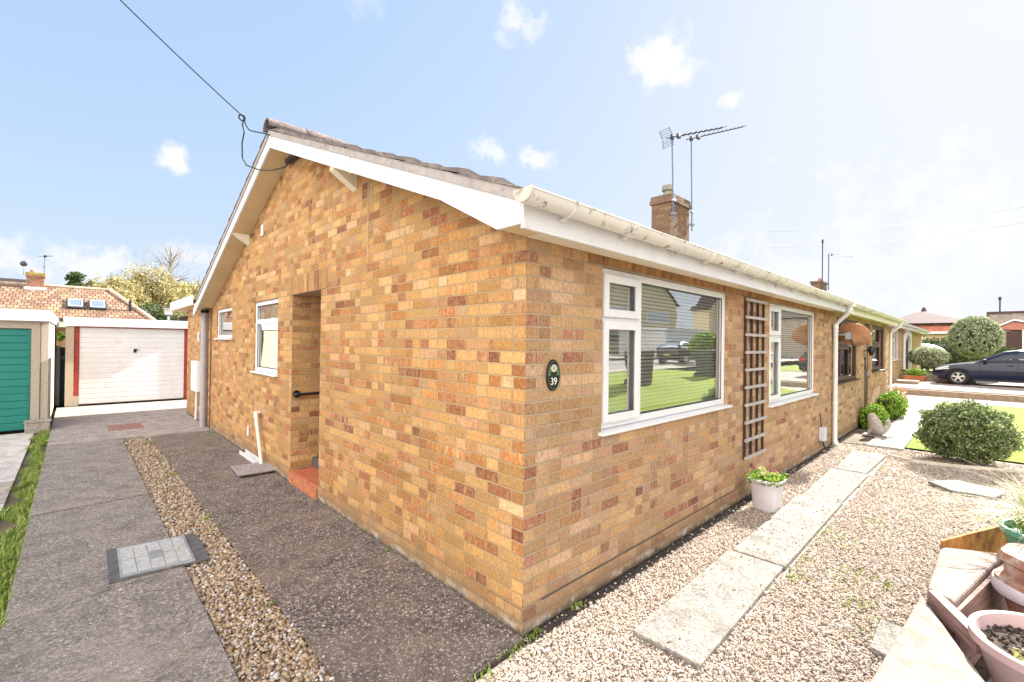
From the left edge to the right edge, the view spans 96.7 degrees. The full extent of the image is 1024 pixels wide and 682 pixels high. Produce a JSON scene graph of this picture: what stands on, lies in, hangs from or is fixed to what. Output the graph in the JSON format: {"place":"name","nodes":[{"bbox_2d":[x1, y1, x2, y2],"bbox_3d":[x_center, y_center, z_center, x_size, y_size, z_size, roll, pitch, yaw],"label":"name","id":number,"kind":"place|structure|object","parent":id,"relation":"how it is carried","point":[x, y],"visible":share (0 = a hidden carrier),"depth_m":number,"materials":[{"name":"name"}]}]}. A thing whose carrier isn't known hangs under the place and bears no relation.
{"place":"outdoors","nodes":[
{"label":"outdoors","id":0,"kind":"place"},
{"bbox_2d":[0,480,13,505],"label":"concrete slab","id":1,"kind":"structure","parent":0,"point":[4,490],"depth_m":5.12,"materials":[{"name":"grey concrete"}]},
{"bbox_2d":[0,433,33,510],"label":"neighbouring driveway","id":2,"kind":"structure","parent":0,"point":[13,450],"depth_m":6.76,"materials":[{"name":"grey concrete"}]},
{"bbox_2d":[0,438,239,681],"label":"path","id":3,"kind":"structure","parent":0,"point":[73,614],"depth_m":2.98,"materials":[{"name":"grey concrete"}]},
{"bbox_2d":[106,534,209,583],"bbox_3d":[-2.786,1.669,3.576,0.595,0.024,0.725,1,0,-44],"label":"manhole cover","id":4,"kind":"object","parent":3,"relation":"on","point":[134,561],"visible":1,"depth_m":3.51,"materials":[{"name":"metal"}]},
{"bbox_2d":[150,430,523,681],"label":"driveway","id":5,"kind":"structure","parent":0,"point":[313,541],"depth_m":3.18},
{"bbox_2d":[239,449,258,462],"bbox_3d":[-3.734,1.653,6.497,0.090,0.055,0.840,1,0,-44],"label":"gully channel","id":6,"kind":"object","parent":5,"relation":"on","point":[249,456],"visible":0.71,"depth_m":6.51,"materials":[{"name":"white plastic"}]},
{"bbox_2d":[118,442,387,680],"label":"loose stones","id":7,"kind":"object","parent":5,"relation":"on","point":[315,609],"visible":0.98,"depth_m":3.55,"materials":[{"name":"beige gravel"}]},
{"bbox_2d":[231,461,275,478],"bbox_3d":[-3.352,1.661,5.875,0.418,0.052,0.513,1,0,-44],"label":"slab","id":8,"kind":"object","parent":5,"relation":"on","point":[241,471],"visible":1,"depth_m":5.83,"materials":[{"name":"grey concrete"}]},
{"bbox_2d":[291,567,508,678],"bbox_3d":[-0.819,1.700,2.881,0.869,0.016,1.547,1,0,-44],"label":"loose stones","id":9,"kind":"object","parent":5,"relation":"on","point":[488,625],"visible":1,"depth_m":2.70,"materials":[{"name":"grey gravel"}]},
{"bbox_2d":[0,398,1023,645],"bbox_3d":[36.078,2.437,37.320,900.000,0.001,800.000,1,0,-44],"label":"ground","id":10,"kind":"structure","parent":0,"point":[198,420],"depth_m":10.49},
{"bbox_2d":[0,422,52,608],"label":"verge","id":11,"kind":"structure","parent":10,"relation":"on","point":[6,524],"depth_m":5.07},
{"bbox_2d":[0,430,52,646],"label":"grass strip","id":12,"kind":"object","parent":11,"relation":"on","point":[11,547],"depth_m":4.33,"materials":[{"name":"green plant"}]},
{"bbox_2d":[23,418,51,433],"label":"concrete block","id":13,"kind":"structure","parent":11,"relation":"on","point":[34,426],"depth_m":8.26,"materials":[{"name":"beige concrete"}]},
{"bbox_2d":[30,346,64,404],"bbox_3d":[-11.605,0.862,11.322,0.800,1.500,0.178,1,0,-44],"label":"fence panel","id":14,"kind":"object","parent":10,"relation":"on","point":[59,389],"visible":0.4,"depth_m":11.45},
{"bbox_2d":[47,400,210,446],"bbox_3d":[-7.768,1.708,10.360,3.785,0.100,5.520,1,0,-44],"label":"garage apron","id":15,"kind":"object","parent":10,"relation":"on","point":[78,424],"visible":0.55,"depth_m":9.31,"materials":[{"name":"grey concrete"}]},
{"bbox_2d":[107,423,143,430],"bbox_3d":[-7.461,1.664,8.781,0.508,0.033,0.700,1,0,-44],"label":"brick patch","id":16,"kind":"object","parent":15,"relation":"on","point":[122,426],"visible":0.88,"depth_m":8.76,"materials":[{"name":"red brick"}]},
{"bbox_2d":[475,441,1023,681],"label":"gravel bed","id":17,"kind":"object","parent":10,"relation":"on","point":[616,663],"visible":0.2,"depth_m":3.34,"materials":[{"name":"beige gravel"}]},
{"bbox_2d":[170,117,855,636],"bbox_3d":[-0.856,-0.941,9.567,8.859,5.390,11.971,1,0,-44],"label":"bungalow","id":18,"kind":"object","parent":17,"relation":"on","point":[378,341],"visible":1,"depth_m":3.69,"materials":[{"name":"brick"}]},
{"bbox_2d":[120,0,298,170],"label":"overhead cable","id":19,"kind":"object","parent":18,"relation":"attached to","point":[290,159],"visible":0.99,"depth_m":5.45,"materials":[{"name":"black plastic"}]},
{"bbox_2d":[213,308,231,339],"bbox_3d":[-5.048,-0.297,8.029,0.145,0.547,1.194,1,0,-44],"label":"window","id":20,"kind":"structure","parent":18,"relation":"in","point":[224,315],"depth_m":8.13,"materials":[{"name":"white plastic"}]},
{"bbox_2d":[253,411,262,463],"bbox_3d":[-3.453,1.322,6.232,0.091,0.691,0.411,1,0,-44],"label":"waste pipe","id":21,"kind":"object","parent":18,"relation":"attached to","point":[256,413],"visible":0.92,"depth_m":6.21,"materials":[{"name":"white plastic"}]},
{"bbox_2d":[249,299,277,376],"bbox_3d":[-3.390,-0.049,6.303,0.145,1.020,1.144,1,0,-44],"label":"window","id":22,"kind":"structure","parent":18,"relation":"in","point":[266,345],"depth_m":6.36,"materials":[{"name":"white plastic"}]},
{"bbox_2d":[546,359,559,390],"bbox_3d":[0.255,0.211,2.815,0.126,0.196,0.014,1,0,-44],"label":"house number plaque","id":23,"kind":"object","parent":18,"relation":"attached to","point":[552,375],"visible":1,"depth_m":2.81,"materials":[{"name":"black ceramic"}]},
{"bbox_2d":[608,284,715,412],"bbox_3d":[1.364,0.046,4.051,2.185,1.100,0.054,1,0,-44],"label":"venetian blind","id":24,"kind":"object","parent":18,"relation":"attached to","point":[700,365],"visible":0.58,"depth_m":4.07,"materials":[{"name":"white plastic"}]},
{"bbox_2d":[598,268,732,436],"bbox_3d":[1.422,0.082,3.991,2.319,1.185,0.145,1,0,-44],"label":"window","id":25,"kind":"structure","parent":18,"relation":"in","point":[615,319],"depth_m":3.56,"materials":[{"name":"white plastic"}]},
{"bbox_2d":[658,126,725,220],"bbox_3d":[4.193,-3.939,10.452,2.221,2.581,0.300,1,0,-34],"label":"tv aerial","id":26,"kind":"object","parent":18,"relation":"attached to","point":[677,136],"visible":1,"depth_m":10.02,"materials":[{"name":"metal"}]},
{"bbox_2d":[686,126,744,230],"bbox_3d":[5.100,-4.174,11.365,2.642,3.181,0.180,1,0,-37],"label":"tv aerial","id":27,"kind":"object","parent":18,"relation":"attached to","point":[691,138],"visible":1,"depth_m":10.73,"materials":[{"name":"metal"}]},
{"bbox_2d":[743,298,767,459],"bbox_3d":[2.807,0.422,5.246,0.670,1.795,0.042,1,0,-44],"label":"trellis","id":28,"kind":"object","parent":18,"relation":"attached to","point":[757,352],"visible":1,"depth_m":5.18,"materials":[{"name":"wood"}]},
{"bbox_2d":[768,303,818,407],"bbox_3d":[3.997,0.185,6.470,2.329,1.305,0.145,1,0,-44],"label":"window","id":29,"kind":"structure","parent":18,"relation":"in","point":[791,336],"depth_m":6.46,"materials":[{"name":"white plastic"}]},
{"bbox_2d":[819,413,828,450],"bbox_3d":[5.075,1.489,7.398,0.208,0.626,0.108,1,0,-44],"label":"socket box","id":30,"kind":"object","parent":18,"relation":"attached to","point":[822,434],"visible":1,"depth_m":7.35,"materials":[{"name":"white plastic"}]},
{"bbox_2d":[140,426,1000,681],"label":"weeds","id":31,"kind":"object","parent":17,"relation":"on","point":[535,629],"visible":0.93,"depth_m":3.24,"materials":[{"name":"green plant"}]},
{"bbox_2d":[523,446,832,642],"bbox_3d":[2.790,1.771,5.218,7.500,0.001,0.089,1,0,-44],"label":"soil strip","id":32,"kind":"object","parent":17,"relation":"on","point":[634,571],"visible":0.86,"depth_m":3.51,"materials":[{"name":"brown soil"}]},
{"bbox_2d":[633,450,886,670],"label":"stepping path","id":33,"kind":"structure","parent":17,"relation":"on","point":[693,650],"depth_m":3.35,"materials":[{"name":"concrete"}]},
{"bbox_2d":[643,453,881,647],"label":"loose stones","id":34,"kind":"object","parent":33,"relation":"on","point":[784,529],"visible":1,"depth_m":4.26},
{"bbox_2d":[744,463,789,512],"bbox_3d":[2.693,1.534,4.812,0.417,0.473,0.380,1,0,-44],"label":"planter pot","id":35,"kind":"object","parent":17,"relation":"on","point":[766,488],"visible":1,"depth_m":4.72,"materials":[{"name":"white ceramic"}]},
{"bbox_2d":[870,618,901,657],"bbox_3d":[2.210,1.742,2.613,0.447,0.035,0.200,1,0,-44],"label":"flagstone","id":36,"kind":"object","parent":17,"relation":"on","point":[886,635],"visible":0.46,"depth_m":2.65,"materials":[{"name":"stone"}]},
{"bbox_2d":[871,518,1022,681],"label":"raised planter","id":37,"kind":"object","parent":17,"relation":"on","point":[935,642],"visible":0.81,"depth_m":2.25,"materials":[{"name":"brown timber"},{"name":"pale stone"},{"name":"soil"}]},
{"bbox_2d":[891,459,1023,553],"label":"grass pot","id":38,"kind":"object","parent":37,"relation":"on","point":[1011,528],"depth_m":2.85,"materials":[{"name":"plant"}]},
{"bbox_2d":[968,610,1023,681],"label":"bowl planter","id":39,"kind":"object","parent":37,"relation":"in","point":[1001,645],"visible":0.98,"depth_m":1.96,"materials":[{"name":"plastic"}]},
{"bbox_2d":[989,543,1023,612],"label":"plant pot","id":40,"kind":"object","parent":37,"relation":"on","point":[1007,579],"depth_m":2.38,"materials":[{"name":"ceramic"}]},
{"bbox_2d":[888,454,1023,473],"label":"edging strip","id":41,"kind":"object","parent":17,"relation":"on","point":[961,466],"visible":0.79,"depth_m":6.54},
{"bbox_2d":[910,398,1023,464],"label":"rounded shrub","id":42,"kind":"object","parent":17,"relation":"on","point":[968,431],"visible":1,"depth_m":6.61,"materials":[{"name":"green plant"}]},
{"bbox_2d":[928,480,1006,500],"bbox_3d":[5.480,1.790,5.491,0.596,0.045,0.641,1,0,-19],"label":"flagstone","id":43,"kind":"object","parent":17,"relation":"on","point":[958,487],"visible":0.82,"depth_m":5.43,"materials":[{"name":"stone"}]},
{"bbox_2d":[892,379,919,383],"bbox_3d":[16.716,1.733,19.377,0.800,0.135,0.900,1,0,-44],"label":"kerb stone","id":44,"kind":"object","parent":10,"relation":"on","point":[900,381],"visible":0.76,"depth_m":19.15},
{"bbox_2d":[906,399,920,409],"bbox_3d":[11.256,1.903,14.519,3.600,0.001,2.430,1,0,-44],"label":"paved strip","id":45,"kind":"object","parent":10,"relation":"on","point":[911,403],"visible":0.2,"depth_m":14.06,"materials":[{"name":"concrete"}]},
{"bbox_2d":[888,386,1023,401],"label":"kerb","id":46,"kind":"structure","parent":10,"relation":"on","point":[971,394],"depth_m":15.55,"materials":[{"name":"stone"}]},
{"bbox_2d":[902,394,1023,407],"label":"paved strip","id":47,"kind":"object","parent":10,"relation":"on","point":[990,402],"depth_m":14.68,"materials":[{"name":"concrete"}]},
{"bbox_2d":[0,0,1023,317],"label":"sky","id":48,"kind":"structure","parent":0,"point":[858,114],"materials":[{"name":"blue"}]},
{"bbox_2d":[838,418,896,443],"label":"garden soil","id":49,"kind":"structure","parent":0,"point":[856,436],"depth_m":8.69,"materials":[{"name":"beige soil"}]},
{"bbox_2d":[830,303,905,443],"bbox_3d":[5.337,-0.329,13.324,7.240,4.354,8.780,1,0,-44],"label":"bungalow","id":50,"kind":"object","parent":49,"relation":"on","point":[862,375],"visible":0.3,"depth_m":9.71,"materials":[{"name":"brick"}]},
{"bbox_2d":[836,317,860,384],"bbox_3d":[6.567,0.189,8.943,2.094,1.227,0.145,1,0,-44],"label":"window","id":51,"kind":"structure","parent":50,"relation":"in","point":[846,353],"depth_m":9.00,"materials":[{"name":"white"}]},
{"bbox_2d":[838,323,872,346],"bbox_3d":[6.029,-0.105,8.035,0.532,0.426,0.518,0,0,42],"label":"satellite dish","id":52,"kind":"object","parent":50,"relation":"attached to","point":[855,334],"visible":0.96,"depth_m":7.92,"materials":[{"name":"metal"}]},
{"bbox_2d":[864,324,868,406],"bbox_3d":[8.092,0.666,10.459,0.810,2.125,0.080,1,0,-44],"label":"drainpipe","id":53,"kind":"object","parent":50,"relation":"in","point":[866,373],"depth_m":10.57,"materials":[{"name":"brown plastic"}]},
{"bbox_2d":[872,325,886,371],"bbox_3d":[9.280,0.189,11.554,2.064,1.137,0.145,1,0,-44],"label":"window","id":54,"kind":"structure","parent":50,"relation":"in","point":[877,332],"depth_m":11.65,"materials":[{"name":"black"}]},
{"bbox_2d":[858,402,889,428],"bbox_3d":[7.672,1.592,9.676,0.949,0.593,0.578,1,0,-44],"label":"potted plant","id":55,"kind":"object","parent":49,"relation":"on","point":[879,412],"visible":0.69,"depth_m":9.51,"materials":[{"name":"green plant"}]},
{"bbox_2d":[874,390,908,419],"bbox_3d":[9.314,1.559,11.200,1.423,0.712,0.722,1,0,-44],"label":"bush","id":56,"kind":"object","parent":49,"relation":"on","point":[894,404],"visible":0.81,"depth_m":10.92,"materials":[{"name":"green plant"}]},
{"bbox_2d":[887,386,910,403],"bbox_3d":[10.418,1.575,12.326,0.734,0.725,0.564,1,0,-16],"label":"flower clump","id":57,"kind":"object","parent":49,"relation":"on","point":[901,392],"visible":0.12,"depth_m":12.28,"materials":[{"name":"beige plant"}]},
{"bbox_2d":[770,207,1023,247],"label":"overhead wire","id":58,"kind":"object","parent":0,"point":[889,225],"visible":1,"depth_m":25.98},
{"bbox_2d":[866,397,943,450],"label":"garden path","id":59,"kind":"structure","parent":0,"point":[900,429],"depth_m":9.53,"materials":[{"name":"concrete"}]},
{"bbox_2d":[862,413,894,437],"bbox_3d":[7.036,1.611,8.742,0.280,0.432,0.460,1,0,-44],"label":"garden ornament","id":60,"kind":"object","parent":59,"relation":"on","point":[877,427],"visible":1,"depth_m":8.69,"materials":[{"name":"stone"}]},
{"bbox_2d":[888,381,1023,393],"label":"shingle driveway","id":61,"kind":"structure","parent":0,"point":[999,387],"depth_m":18.00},
{"bbox_2d":[902,368,928,380],"bbox_3d":[18.538,1.516,21.004,0.477,0.620,1.063,1,0,-44],"label":"terracotta trough","id":62,"kind":"object","parent":61,"relation":"on","point":[916,374],"visible":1,"depth_m":20.91,"materials":[{"name":"orange ceramic"}]},
{"bbox_2d":[906,346,951,369],"bbox_3d":[20.544,1.058,22.485,1.646,1.612,1.764,1,0,-44],"label":"umbrella shrub","id":63,"kind":"object","parent":61,"relation":"on","point":[927,357],"visible":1,"depth_m":22.11,"materials":[{"name":"green plant"}]},
{"bbox_2d":[901,369,975,382],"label":"wall","id":64,"kind":"structure","parent":61,"relation":"on","point":[930,377],"depth_m":20.86,"materials":[{"name":"brick"}]},
{"bbox_2d":[932,350,1023,384],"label":"parked car","id":65,"kind":"object","parent":61,"relation":"on","point":[1006,366],"visible":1,"depth_m":18.24,"materials":[{"name":"blue paint"}]},
{"bbox_2d":[906,402,1023,462],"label":"lawn","id":66,"kind":"structure","parent":0,"point":[1018,413],"depth_m":9.78,"materials":[{"name":"green plant"}]},
{"label":"far lawn","id":67,"kind":"structure","parent":0,"visible":0},
{"bbox_2d":[810,278,930,383],"bbox_3d":[17.734,-0.709,26.500,15.114,5.500,8.922,1,0,-44],"label":"bungalow","id":68,"kind":"object","parent":67,"relation":"on","point":[904,342],"visible":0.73,"depth_m":21.91,"materials":[{"name":"beige brick"}]},
{"bbox_2d":[822,239,823,287],"bbox_3d":[16.782,-4.179,24.603,0.100,2.600,0.087,1,0,-44],"label":"pole aerial","id":69,"kind":"object","parent":68,"relation":"attached to","point":[822,262],"visible":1,"depth_m":24.58,"materials":[{"name":"metal"}]},
{"bbox_2d":[827,254,852,289],"bbox_3d":[18.902,-3.961,26.290,3.090,2.230,0.200,1,0,-33],"label":"tv aerial","id":70,"kind":"object","parent":68,"relation":"attached to","point":[828,287],"visible":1,"depth_m":25.55,"materials":[{"name":"metal"}]},
{"bbox_2d":[893,330,897,360],"bbox_3d":[17.159,0.191,20.385,1.850,1.360,0.145,1,0,-44],"label":"window","id":71,"kind":"structure","parent":68,"relation":"in","point":[895,335],"depth_m":20.71,"materials":[{"name":"white plastic"}]},
{"bbox_2d":[904,326,950,340],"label":"garage","id":72,"kind":"structure","parent":67,"relation":"on","point":[940,332],"depth_m":36.45,"materials":[{"name":"brick"}]},
{"bbox_2d":[900,307,959,326],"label":"house","id":73,"kind":"structure","parent":67,"relation":"on","point":[923,317],"depth_m":40.37,"materials":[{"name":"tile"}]},
{"bbox_2d":[922,343,946,352],"bbox_3d":[25.944,0.886,30.283,4.337,1.522,2.200,0,0,38],"label":"parked car","id":74,"kind":"object","parent":67,"relation":"on","point":[930,345],"visible":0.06,"depth_m":28.93,"materials":[{"name":"white paint"}]},
{"bbox_2d":[922,336,1022,367],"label":"background hedge","id":75,"kind":"object","parent":67,"relation":"on","point":[955,357],"visible":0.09,"depth_m":32.88,"materials":[{"name":"green plant"}]},
{"bbox_2d":[946,315,1004,361],"bbox_3d":[23.452,0.291,23.087,2.116,3.216,2.124,1,0,-44],"label":"topiary tree","id":76,"kind":"object","parent":67,"relation":"on","point":[973,337],"visible":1,"depth_m":22.58,"materials":[{"name":"green plant"}]},
{"bbox_2d":[986,311,1023,350],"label":"house","id":77,"kind":"structure","parent":67,"relation":"on","point":[1011,323],"depth_m":36.09,"materials":[{"name":"brick"}]},
{"bbox_2d":[998,297,1001,310],"bbox_3d":[42.377,-3.171,39.526,0.220,1.350,0.191,1,0,-44],"label":"flue pole","id":78,"kind":"object","parent":77,"relation":"on","point":[999,298],"visible":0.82,"depth_m":39.48,"materials":[{"name":"metal"}]},
{"bbox_2d":[1006,331,1021,350],"bbox_3d":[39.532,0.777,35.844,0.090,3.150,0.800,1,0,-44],"label":"porch door","id":79,"kind":"structure","parent":77,"relation":"in","point":[1014,338],"depth_m":35.80,"materials":[{"name":"brown wood"}]},
{"label":"back garden","id":80,"kind":"structure","parent":0,"visible":0},
{"bbox_2d":[0,278,25,282],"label":"house","id":81,"kind":"structure","parent":80,"relation":"on","point":[12,280],"depth_m":26.72,"materials":[{"name":"tile"}]},
{"bbox_2d":[0,309,58,431],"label":"garage","id":82,"kind":"structure","parent":80,"relation":"on","point":[27,358],"depth_m":8.35,"materials":[{"name":"teal paint"}]},
{"bbox_2d":[0,328,27,431],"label":"garage door","id":83,"kind":"structure","parent":82,"relation":"in","point":[13,342],"depth_m":8.25,"materials":[{"name":"teal paint"}]},
{"bbox_2d":[56,329,65,346],"bbox_3d":[-14.040,0.662,13.889,0.764,2.094,1.032,1,0,-44],"label":"tree","id":84,"kind":"object","parent":80,"relation":"on","point":[61,337],"visible":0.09,"depth_m":13.92,"materials":[{"name":"green plant"}]},
{"bbox_2d":[64,271,88,286],"bbox_3d":[-32.507,-1.812,33.767,2.633,6.755,3.265,1,0,-44],"label":"tree","id":85,"kind":"object","parent":80,"relation":"on","point":[74,278],"visible":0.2,"depth_m":33.31,"materials":[{"name":"green plant"}]},
{"bbox_2d":[0,270,156,346],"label":"house","id":86,"kind":"structure","parent":80,"relation":"on","point":[36,292],"depth_m":23.03,"materials":[{"name":"orange tile"}]},
{"bbox_2d":[20,261,27,274],"bbox_3d":[-24.711,-3.697,23.028,0.280,0.706,0.067,1,0,-44],"label":"satellite dish","id":87,"kind":"object","parent":86,"relation":"attached to","point":[23,263],"visible":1,"depth_m":23.02,"materials":[{"name":"metal"}]},
{"bbox_2d":[39,255,52,272],"bbox_3d":[-24.159,-3.924,23.580,0.533,1.080,0.300,1,0,-44],"label":"tv aerial","id":88,"kind":"object","parent":86,"relation":"attached to","point":[44,266],"visible":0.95,"depth_m":23.54,"materials":[{"name":"metal"}]},
{"bbox_2d":[82,272,155,310],"bbox_3d":[-30.094,-1.830,34.386,5.300,6.857,4.435,1,0,21],"label":"tree","id":89,"kind":"object","parent":80,"relation":"on","point":[118,286],"visible":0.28,"depth_m":34.15,"materials":[{"name":"yellow plant"}]},
{"bbox_2d":[64,317,187,406],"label":"garage","id":90,"kind":"structure","parent":80,"relation":"on","point":[115,360],"depth_m":11.97,"materials":[{"name":"white concrete"}]},
{"bbox_2d":[78,327,183,404],"bbox_3d":[-10.047,0.635,12.121,2.147,1.938,0.090,1,0,-44],"label":"garage door","id":91,"kind":"structure","parent":90,"relation":"in","point":[116,364],"depth_m":12.06,"materials":[{"name":"white plastic"}]},
{"bbox_2d":[117,262,197,317],"bbox_3d":[-29.604,-2.450,38.679,5.635,8.148,5.127,1,0,-5],"label":"tree","id":92,"kind":"object","parent":80,"relation":"on","point":[166,294],"visible":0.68,"depth_m":37.47,"materials":[{"name":"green plant"}]},
{"bbox_2d":[139,299,178,319],"bbox_3d":[-26.044,-0.686,33.132,4.428,4.657,3.881,1,0,-44],"label":"tree","id":93,"kind":"object","parent":80,"relation":"on","point":[154,313],"visible":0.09,"depth_m":32.64,"materials":[{"name":"green plant"}]},
{"bbox_2d":[125,243,196,284],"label":"tree","id":94,"kind":"object","parent":80,"relation":"on","point":[171,261],"visible":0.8,"depth_m":41.65,"materials":[{"name":"green plant"}]},
{"bbox_2d":[165,315,187,320],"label":"house","id":95,"kind":"structure","parent":80,"relation":"on","point":[183,318],"depth_m":29.33,"materials":[{"name":"tile"}]},
{"bbox_2d":[163,308,171,319],"bbox_3d":[-22.995,-0.308,30.416,0.480,3.740,0.480,1,0,-44],"label":"flue cowl","id":96,"kind":"object","parent":95,"relation":"on","point":[167,312],"visible":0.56,"depth_m":30.30,"materials":[{"name":"white plastic"}]},
{"bbox_2d":[177,276,201,316],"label":"tree","id":97,"kind":"object","parent":80,"relation":"on","point":[197,284],"visible":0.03,"depth_m":40.55,"materials":[{"name":"yellow plant"}]},
{"label":"dirt","id":98,"kind":"structure","parent":0,"visible":0},
{"bbox_2d":[123,437,334,681],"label":"gravel","id":99,"kind":"structure","parent":98,"relation":"on","point":[248,655],"depth_m":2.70,"materials":[{"name":"beige gravel"}]}
]}

